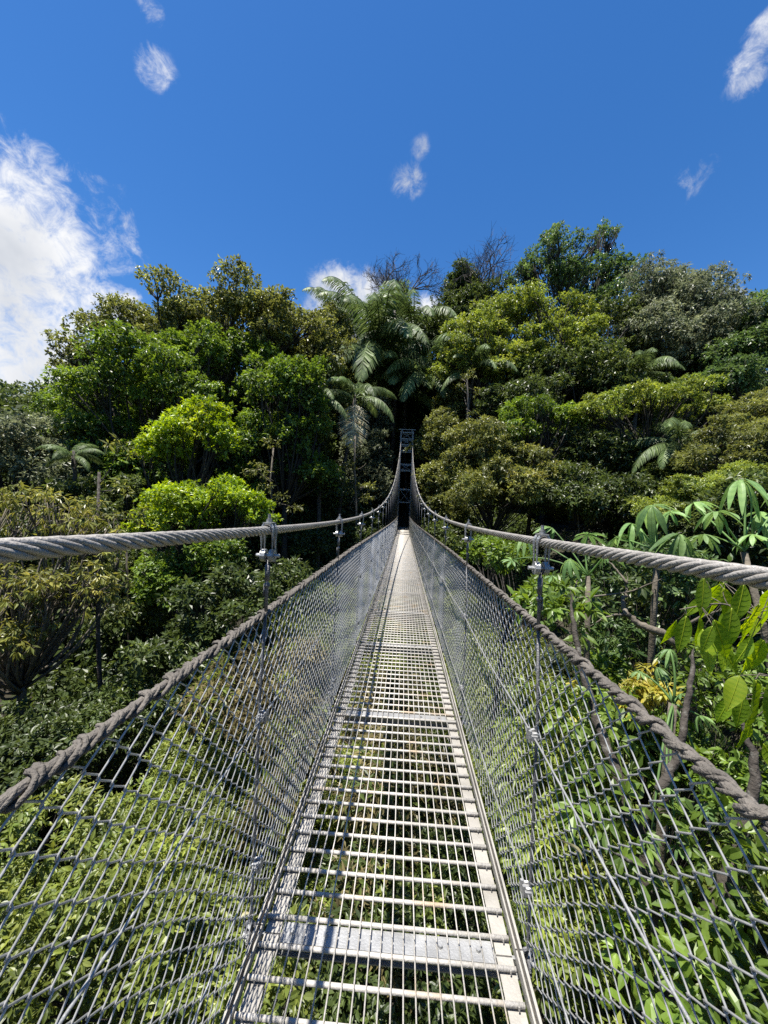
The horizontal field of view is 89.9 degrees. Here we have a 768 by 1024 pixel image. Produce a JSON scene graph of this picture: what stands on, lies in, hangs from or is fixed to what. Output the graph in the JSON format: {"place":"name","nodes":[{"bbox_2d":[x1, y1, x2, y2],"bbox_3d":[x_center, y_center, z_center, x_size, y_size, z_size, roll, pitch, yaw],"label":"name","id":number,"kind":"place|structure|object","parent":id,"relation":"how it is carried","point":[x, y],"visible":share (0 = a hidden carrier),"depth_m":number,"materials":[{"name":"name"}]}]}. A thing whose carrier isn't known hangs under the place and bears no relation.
{"place":"outdoors","nodes":[
{"label":"outdoors","id":0,"kind":"place"},
{"bbox_2d":[0,463,767,1023],"bbox_3d":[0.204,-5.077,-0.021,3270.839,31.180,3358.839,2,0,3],"label":"ground","id":1,"kind":"structure","parent":0,"point":[558,529],"depth_m":19.82,"materials":[{"name":"green plant"}]},
{"bbox_2d":[0,379,45,477],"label":"woods","id":2,"kind":"object","parent":1,"relation":"on","point":[15,386],"visible":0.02,"depth_m":65.16,"materials":[{"name":"green plant"}]},
{"bbox_2d":[0,406,110,588],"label":"silvery tree","id":3,"kind":"object","parent":1,"relation":"on","point":[18,440],"visible":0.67,"depth_m":18.93,"materials":[{"name":"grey plant"}]},
{"bbox_2d":[35,443,104,655],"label":"palm tree","id":4,"kind":"object","parent":1,"relation":"on","point":[65,456],"visible":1,"depth_m":17.73,"materials":[{"name":"green plant"}]},
{"bbox_2d":[0,480,146,828],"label":"drooping tree","id":5,"kind":"object","parent":1,"relation":"on","point":[24,662],"visible":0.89,"depth_m":10.91,"materials":[{"name":"green plant"}]},
{"bbox_2d":[0,472,169,662],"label":"dark tree","id":6,"kind":"object","parent":1,"relation":"on","point":[68,486],"visible":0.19,"depth_m":17.67,"materials":[{"name":"green plant"}]},
{"bbox_2d":[0,670,196,879],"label":"leafy shrub","id":7,"kind":"object","parent":1,"relation":"on","point":[35,741],"visible":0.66,"depth_m":9.38,"materials":[{"name":"green plant"}]},
{"bbox_2d":[60,433,147,813],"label":"slender tree","id":8,"kind":"object","parent":1,"relation":"on","point":[98,625],"visible":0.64,"depth_m":12.09,"materials":[{"name":"green plant"}]},
{"bbox_2d":[68,552,165,736],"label":"slender tree","id":9,"kind":"object","parent":1,"relation":"on","point":[116,614],"visible":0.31,"depth_m":14.32,"materials":[{"name":"green plant"}]},
{"bbox_2d":[0,772,254,1023],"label":"leafy shrub","id":10,"kind":"object","parent":1,"relation":"on","point":[15,922],"visible":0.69,"depth_m":3.81,"materials":[{"name":"green plant"}]},
{"bbox_2d":[11,354,252,504],"bbox_3d":[-19.498,-7.163,34.134,22.172,16.215,17.322,2,0,3],"label":"dark tree","id":11,"kind":"object","parent":1,"relation":"on","point":[99,407],"visible":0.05,"depth_m":28.93,"materials":[{"name":"green plant"}]},
{"bbox_2d":[22,317,252,548],"bbox_3d":[-14.073,-3.807,23.272,11.444,16.532,9.556,2,0,-44],"label":"green tree","id":12,"kind":"object","parent":1,"relation":"on","point":[153,383],"visible":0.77,"depth_m":21.36,"materials":[{"name":"green plant"}]},
{"bbox_2d":[126,391,240,659],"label":"lime tree","id":13,"kind":"object","parent":1,"relation":"on","point":[161,440],"visible":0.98,"depth_m":17.88,"materials":[{"name":"green plant"}]},
{"bbox_2d":[129,537,251,619],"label":"green tree","id":14,"kind":"object","parent":1,"relation":"on","point":[155,571],"visible":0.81,"depth_m":15.11,"materials":[{"name":"green plant"}]},
{"bbox_2d":[40,253,354,525],"bbox_3d":[-13.546,-7.569,29.305,22.160,19.004,11.366,2,0,3],"label":"broad tree","id":15,"kind":"object","parent":1,"relation":"on","point":[269,310],"visible":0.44,"depth_m":26.06,"materials":[{"name":"green plant"}]},
{"bbox_2d":[120,472,282,716],"bbox_3d":[-8.044,4.163,16.850,6.434,11.931,3.937,2,0,-30],"label":"lime tree","id":16,"kind":"object","parent":1,"relation":"on","point":[182,497],"visible":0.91,"depth_m":16.23,"materials":[{"name":"green plant"}]},
{"bbox_2d":[107,554,333,707],"bbox_3d":[-4.890,5.255,13.505,4.115,7.408,7.965,2,0,29],"label":"leafy shrub","id":17,"kind":"object","parent":1,"relation":"on","point":[206,632],"visible":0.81,"depth_m":12.12,"materials":[{"name":"green plant"}]},
{"bbox_2d":[122,869,322,1023],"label":"leafy shrub","id":18,"kind":"object","parent":1,"relation":"on","point":[295,996],"visible":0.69,"depth_m":3.24,"materials":[{"name":"green plant"}]},
{"bbox_2d":[167,631,306,766],"bbox_3d":[-3.086,5.619,8.515,2.970,5.399,2.901,2,0,-8],"label":"leafy shrub","id":19,"kind":"object","parent":1,"relation":"on","point":[206,697],"visible":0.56,"depth_m":8.16,"materials":[{"name":"green plant"}]},
{"bbox_2d":[241,435,302,626],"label":"slender tree","id":20,"kind":"object","parent":1,"relation":"on","point":[254,471],"visible":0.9,"depth_m":21.22,"materials":[{"name":"green plant"}]},
{"bbox_2d":[213,335,345,568],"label":"green tree","id":21,"kind":"object","parent":1,"relation":"on","point":[291,386],"visible":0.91,"depth_m":23.61,"materials":[{"name":"green plant"}]},
{"bbox_2d":[218,410,361,572],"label":"dark tree","id":22,"kind":"object","parent":1,"relation":"on","point":[329,502],"visible":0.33,"depth_m":25.91,"materials":[{"name":"green plant"}]},
{"bbox_2d":[230,629,351,890],"bbox_3d":[-1.629,5.477,7.109,1.960,6.047,3.673,2,0,3],"label":"leafy shrub","id":23,"kind":"object","parent":1,"relation":"on","point":[331,771],"visible":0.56,"depth_m":6.61,"materials":[{"name":"green plant"}]},
{"bbox_2d":[248,347,381,501],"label":"dark tree","id":24,"kind":"object","parent":1,"relation":"on","point":[332,441],"visible":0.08,"depth_m":35.37,"materials":[{"name":"green plant"}]},
{"bbox_2d":[285,387,353,579],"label":"palm tree","id":25,"kind":"object","parent":1,"relation":"on","point":[332,393],"visible":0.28,"depth_m":26.26,"materials":[{"name":"green plant"}]},
{"bbox_2d":[302,287,366,425],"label":"palm tree","id":26,"kind":"object","parent":1,"relation":"on","point":[319,289],"visible":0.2,"depth_m":42.02,"materials":[{"name":"green plant"}]},
{"bbox_2d":[313,393,397,512],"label":"dark tree","id":27,"kind":"object","parent":1,"relation":"on","point":[377,472],"visible":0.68,"depth_m":33.11,"materials":[{"name":"green plant"}]},
{"bbox_2d":[316,300,394,431],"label":"dark tree","id":28,"kind":"object","parent":1,"relation":"on","point":[346,332],"visible":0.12,"depth_m":38.87,"materials":[{"name":"green plant"}]},
{"bbox_2d":[335,436,377,576],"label":"slender tree","id":29,"kind":"object","parent":1,"relation":"on","point":[355,485],"visible":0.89,"depth_m":27.10,"materials":[{"name":"green plant"}]},
{"bbox_2d":[321,376,396,557],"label":"palm tree","id":30,"kind":"object","parent":1,"relation":"on","point":[354,389],"visible":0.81,"depth_m":28.27,"materials":[{"name":"green plant"}]},
{"bbox_2d":[315,276,421,370],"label":"palm tree","id":31,"kind":"object","parent":1,"relation":"on","point":[330,279],"visible":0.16,"depth_m":40.41,"materials":[{"name":"green plant"}]},
{"bbox_2d":[0,537,762,1023],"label":"undergrowth","id":32,"kind":"object","parent":1,"relation":"on","point":[474,709],"visible":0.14,"depth_m":9.89,"materials":[{"name":"green plant"}]},
{"bbox_2d":[253,808,513,1023],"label":"leafy shrub","id":33,"kind":"object","parent":1,"relation":"on","point":[358,1006],"visible":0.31,"depth_m":4.04,"materials":[{"name":"green plant"}]},
{"bbox_2d":[0,374,767,1023],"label":"understory","id":34,"kind":"object","parent":1,"relation":"on","point":[76,680],"visible":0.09,"depth_m":15.82,"materials":[{"name":"green plant"}]},
{"bbox_2d":[7,714,767,1023],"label":"creeper cover","id":35,"kind":"object","parent":1,"relation":"on","point":[171,784],"visible":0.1,"depth_m":7.91,"materials":[{"name":"green plant"}]},
{"bbox_2d":[322,279,465,465],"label":"palm tree","id":36,"kind":"object","parent":1,"relation":"on","point":[420,339],"visible":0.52,"depth_m":36.17,"materials":[{"name":"green plant"}]},
{"bbox_2d":[308,659,482,1014],"bbox_3d":[0.125,5.750,6.056,2.581,5.675,4.901,2,0,3],"label":"leafy shrub","id":37,"kind":"object","parent":1,"relation":"on","point":[369,883],"visible":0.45,"depth_m":5.22,"materials":[{"name":"green plant"}]},
{"bbox_2d":[359,350,436,524],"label":"palm tree","id":38,"kind":"object","parent":1,"relation":"on","point":[394,378],"visible":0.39,"depth_m":38.88,"materials":[{"name":"green plant"}]},
{"bbox_2d":[361,247,448,524],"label":"bare tree","id":39,"kind":"object","parent":1,"relation":"on","point":[383,278],"visible":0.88,"depth_m":42.59,"materials":[{"name":"brown plant"}]},
{"bbox_2d":[382,279,428,497],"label":"tree","id":40,"kind":"object","parent":1,"relation":"on","point":[406,291],"visible":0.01,"depth_m":45.39,"materials":[{"name":"green plant"}]},
{"bbox_2d":[350,289,462,518],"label":"palm tree","id":41,"kind":"object","parent":1,"relation":"on","point":[409,317],"visible":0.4,"depth_m":39.37,"materials":[{"name":"green plant"}]},
{"bbox_2d":[397,429,415,515],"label":"bridge tower","id":42,"kind":"structure","parent":1,"relation":"on","point":[410,431],"depth_m":38.63,"materials":[{"name":"metal"}]},
{"bbox_2d":[0,436,767,1023],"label":"suspension bridge","id":43,"kind":"structure","parent":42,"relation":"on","point":[332,940],"depth_m":1.40,"materials":[{"name":"metal"}]},
{"bbox_2d":[558,839,583,858],"bbox_3d":[0.488,0.873,1.006,0.014,0.017,0.068,2,0,-43],"label":"dry leaf","id":44,"kind":"object","parent":43,"relation":"on","point":[575,847],"visible":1,"depth_m":1.00,"materials":[{"name":"beige plant"}]},
{"bbox_2d":[345,364,497,513],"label":"dark tree","id":45,"kind":"object","parent":1,"relation":"on","point":[412,420],"visible":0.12,"depth_m":45.63,"materials":[{"name":"green plant"}]},
{"bbox_2d":[369,332,499,491],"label":"palm tree","id":46,"kind":"object","parent":1,"relation":"on","point":[405,367],"visible":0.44,"depth_m":36.67,"materials":[{"name":"green plant"}]},
{"bbox_2d":[403,379,480,520],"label":"dark tree","id":47,"kind":"object","parent":1,"relation":"on","point":[452,405],"visible":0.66,"depth_m":31.93,"materials":[{"name":"green plant"}]},
{"bbox_2d":[414,257,511,422],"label":"tree","id":48,"kind":"object","parent":1,"relation":"on","point":[460,300],"visible":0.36,"depth_m":41.76,"materials":[{"name":"green plant"}]},
{"bbox_2d":[456,368,482,522],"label":"slender tree","id":49,"kind":"object","parent":1,"relation":"on","point":[467,377],"visible":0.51,"depth_m":30.74,"materials":[{"name":"green plant"}]},
{"bbox_2d":[427,343,517,419],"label":"palm tree","id":50,"kind":"object","parent":1,"relation":"on","point":[454,374],"visible":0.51,"depth_m":32.25,"materials":[{"name":"green plant"}]},
{"bbox_2d":[446,221,523,420],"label":"bare tree","id":51,"kind":"object","parent":1,"relation":"on","point":[479,266],"visible":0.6,"depth_m":40.93,"materials":[{"name":"brown plant"}]},
{"bbox_2d":[424,284,554,421],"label":"tiered tree","id":52,"kind":"object","parent":1,"relation":"on","point":[493,329],"visible":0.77,"depth_m":33.07,"materials":[{"name":"green plant"}]},
{"bbox_2d":[435,414,566,600],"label":"coppery tree","id":53,"kind":"object","parent":1,"relation":"on","point":[465,457],"visible":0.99,"depth_m":21.95,"materials":[{"name":"green plant"}]},
{"bbox_2d":[422,333,621,470],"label":"dark tree","id":54,"kind":"object","parent":1,"relation":"on","point":[537,442],"visible":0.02,"depth_m":35.05,"materials":[{"name":"green plant"}]},
{"bbox_2d":[458,529,594,781],"bbox_3d":[3.273,4.559,10.344,2.060,8.072,6.970,2,0,-1],"label":"leafy shrub","id":55,"kind":"object","parent":1,"relation":"on","point":[485,550],"visible":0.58,"depth_m":9.79,"materials":[{"name":"green plant"}]},
{"bbox_2d":[497,392,598,584],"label":"lime tree","id":56,"kind":"object","parent":1,"relation":"on","point":[520,410],"visible":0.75,"depth_m":23.94,"materials":[{"name":"green plant"}]},
{"bbox_2d":[483,673,640,927],"bbox_3d":[2.241,5.512,5.190,1.984,6.248,3.011,2,0,3],"label":"drooping shrub","id":57,"kind":"object","parent":1,"relation":"on","point":[605,782],"visible":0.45,"depth_m":4.61,"materials":[{"name":"green plant"}]},
{"bbox_2d":[494,277,632,528],"bbox_3d":[14.911,-8.898,34.619,10.888,21.836,9.371,2,0,3],"label":"tiered tree","id":58,"kind":"object","parent":1,"relation":"on","point":[540,325],"visible":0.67,"depth_m":32.88,"materials":[{"name":"green plant"}]},
{"bbox_2d":[502,526,624,1023],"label":"cecropia tree","id":59,"kind":"object","parent":1,"relation":"on","point":[570,564],"visible":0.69,"depth_m":5.43,"materials":[{"name":"green plant"}]},
{"bbox_2d":[482,794,652,1023],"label":"drooping shrub","id":60,"kind":"object","parent":1,"relation":"on","point":[589,923],"visible":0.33,"depth_m":3.60,"materials":[{"name":"green plant"}]},
{"bbox_2d":[471,290,672,529],"bbox_3d":[16.481,-8.809,32.227,18.175,21.427,12.394,2,0,-29],"label":"dark tree","id":61,"kind":"object","parent":1,"relation":"on","point":[533,384],"visible":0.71,"depth_m":30.19,"materials":[{"name":"green plant"}]},
{"bbox_2d":[503,216,648,517],"bbox_3d":[19.622,-14.942,41.067,14.343,32.740,8.372,2,0,18],"label":"tall airy tree","id":62,"kind":"object","parent":1,"relation":"on","point":[563,272],"visible":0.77,"depth_m":39.82,"materials":[{"name":"green plant"}]},
{"bbox_2d":[551,465,605,609],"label":"slender tree","id":63,"kind":"object","parent":1,"relation":"on","point":[578,528],"visible":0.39,"depth_m":21.46,"materials":[{"name":"green plant"}]},
{"bbox_2d":[512,419,714,545],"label":"dark tree","id":64,"kind":"object","parent":1,"relation":"on","point":[580,488],"visible":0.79,"depth_m":21.41,"materials":[{"name":"green plant"}]},
{"bbox_2d":[504,575,767,1023],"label":"forked tree","id":65,"kind":"object","parent":1,"relation":"on","point":[742,831],"visible":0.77,"depth_m":2.94,"materials":[{"name":"green plant"}]},
{"bbox_2d":[565,562,719,912],"bbox_3d":[3.322,3.677,5.336,1.771,6.083,1.052,2,0,32],"label":"bare branch tree","id":66,"kind":"object","parent":1,"relation":"on","point":[637,574],"visible":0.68,"depth_m":5.17,"materials":[{"name":"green plant"}]},
{"bbox_2d":[602,347,686,472],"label":"palm tree","id":67,"kind":"object","parent":1,"relation":"on","point":[665,362],"visible":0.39,"depth_m":28.91,"materials":[{"name":"green plant"}]},
{"bbox_2d":[609,658,685,1023],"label":"yellow bush","id":68,"kind":"object","parent":1,"relation":"on","point":[653,692],"visible":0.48,"depth_m":4.41,"materials":[{"name":"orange plant"}]},
{"bbox_2d":[568,372,731,541],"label":"flat topped tree","id":69,"kind":"object","parent":1,"relation":"on","point":[612,408],"visible":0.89,"depth_m":22.51,"materials":[{"name":"green plant"}]},
{"bbox_2d":[572,645,728,1023],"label":"leafy shrub","id":70,"kind":"object","parent":1,"relation":"on","point":[615,671],"visible":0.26,"depth_m":4.73,"materials":[{"name":"green plant"}]},
{"bbox_2d":[607,504,695,1023],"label":"cecropia tree","id":71,"kind":"object","parent":1,"relation":"on","point":[650,515],"visible":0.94,"depth_m":5.05,"materials":[{"name":"green plant"}]},
{"bbox_2d":[559,532,747,829],"bbox_3d":[4.168,4.298,6.689,2.449,8.074,2.413,2,0,-17],"label":"leafy shrub","id":72,"kind":"object","parent":1,"relation":"on","point":[631,632],"visible":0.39,"depth_m":6.32,"materials":[{"name":"green plant"}]},
{"bbox_2d":[558,834,767,1023],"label":"leafy shrub","id":73,"kind":"object","parent":1,"relation":"on","point":[757,949],"visible":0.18,"depth_m":3.23,"materials":[{"name":"green plant"}]},
{"bbox_2d":[629,649,720,1021],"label":"cecropia tree","id":74,"kind":"object","parent":1,"relation":"on","point":[672,711],"visible":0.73,"depth_m":3.54,"materials":[{"name":"green plant"}]},
{"bbox_2d":[618,417,749,530],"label":"palm tree","id":75,"kind":"object","parent":1,"relation":"on","point":[669,428],"visible":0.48,"depth_m":20.66,"materials":[{"name":"green plant"}]},
{"bbox_2d":[609,249,767,414],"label":"dense tree","id":76,"kind":"object","parent":1,"relation":"on","point":[685,318],"visible":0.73,"depth_m":31.02,"materials":[{"name":"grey plant"}]},
{"bbox_2d":[610,348,767,467],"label":"dark tree","id":77,"kind":"object","parent":1,"relation":"on","point":[655,416],"visible":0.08,"depth_m":31.87,"materials":[{"name":"green plant"}]},
{"bbox_2d":[626,458,767,562],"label":"leafy bush","id":78,"kind":"object","parent":1,"relation":"on","point":[693,486],"visible":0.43,"depth_m":14.17,"materials":[{"name":"green plant"}]},
{"bbox_2d":[641,636,767,886],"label":"leafy shrub","id":79,"kind":"object","parent":1,"relation":"on","point":[735,768],"visible":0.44,"depth_m":4.13,"materials":[{"name":"green plant"}]},
{"bbox_2d":[645,467,767,664],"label":"dark tree","id":80,"kind":"object","parent":1,"relation":"on","point":[758,553],"visible":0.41,"depth_m":12.29,"materials":[{"name":"green plant"}]},
{"bbox_2d":[669,386,767,500],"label":"olive tree","id":81,"kind":"object","parent":1,"relation":"on","point":[751,415],"visible":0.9,"depth_m":17.61,"materials":[{"name":"green plant"}]},
{"bbox_2d":[683,288,767,443],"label":"green tree","id":82,"kind":"object","parent":1,"relation":"on","point":[741,360],"visible":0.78,"depth_m":27.22,"materials":[{"name":"green plant"}]},
{"bbox_2d":[684,479,767,1023],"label":"cecropia tree","id":83,"kind":"object","parent":1,"relation":"on","point":[758,519],"visible":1,"depth_m":4.87,"materials":[{"name":"green plant"}]},
{"bbox_2d":[0,0,767,416],"label":"sky","id":84,"kind":"structure","parent":0,"point":[308,141],"materials":[{"name":"blue"}]},
{"bbox_2d":[398,495,412,527],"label":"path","id":85,"kind":"structure","parent":0,"point":[403,520],"depth_m":46.68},
{"bbox_2d":[659,578,767,675],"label":"leafy branch","id":86,"kind":"object","parent":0,"point":[721,634],"visible":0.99,"depth_m":1.94,"materials":[{"name":"green plant"}]},
{"bbox_2d":[715,673,767,764],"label":"leafy branch","id":87,"kind":"object","parent":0,"point":[735,703],"visible":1,"depth_m":1.62,"materials":[{"name":"green plant"}]}
]}

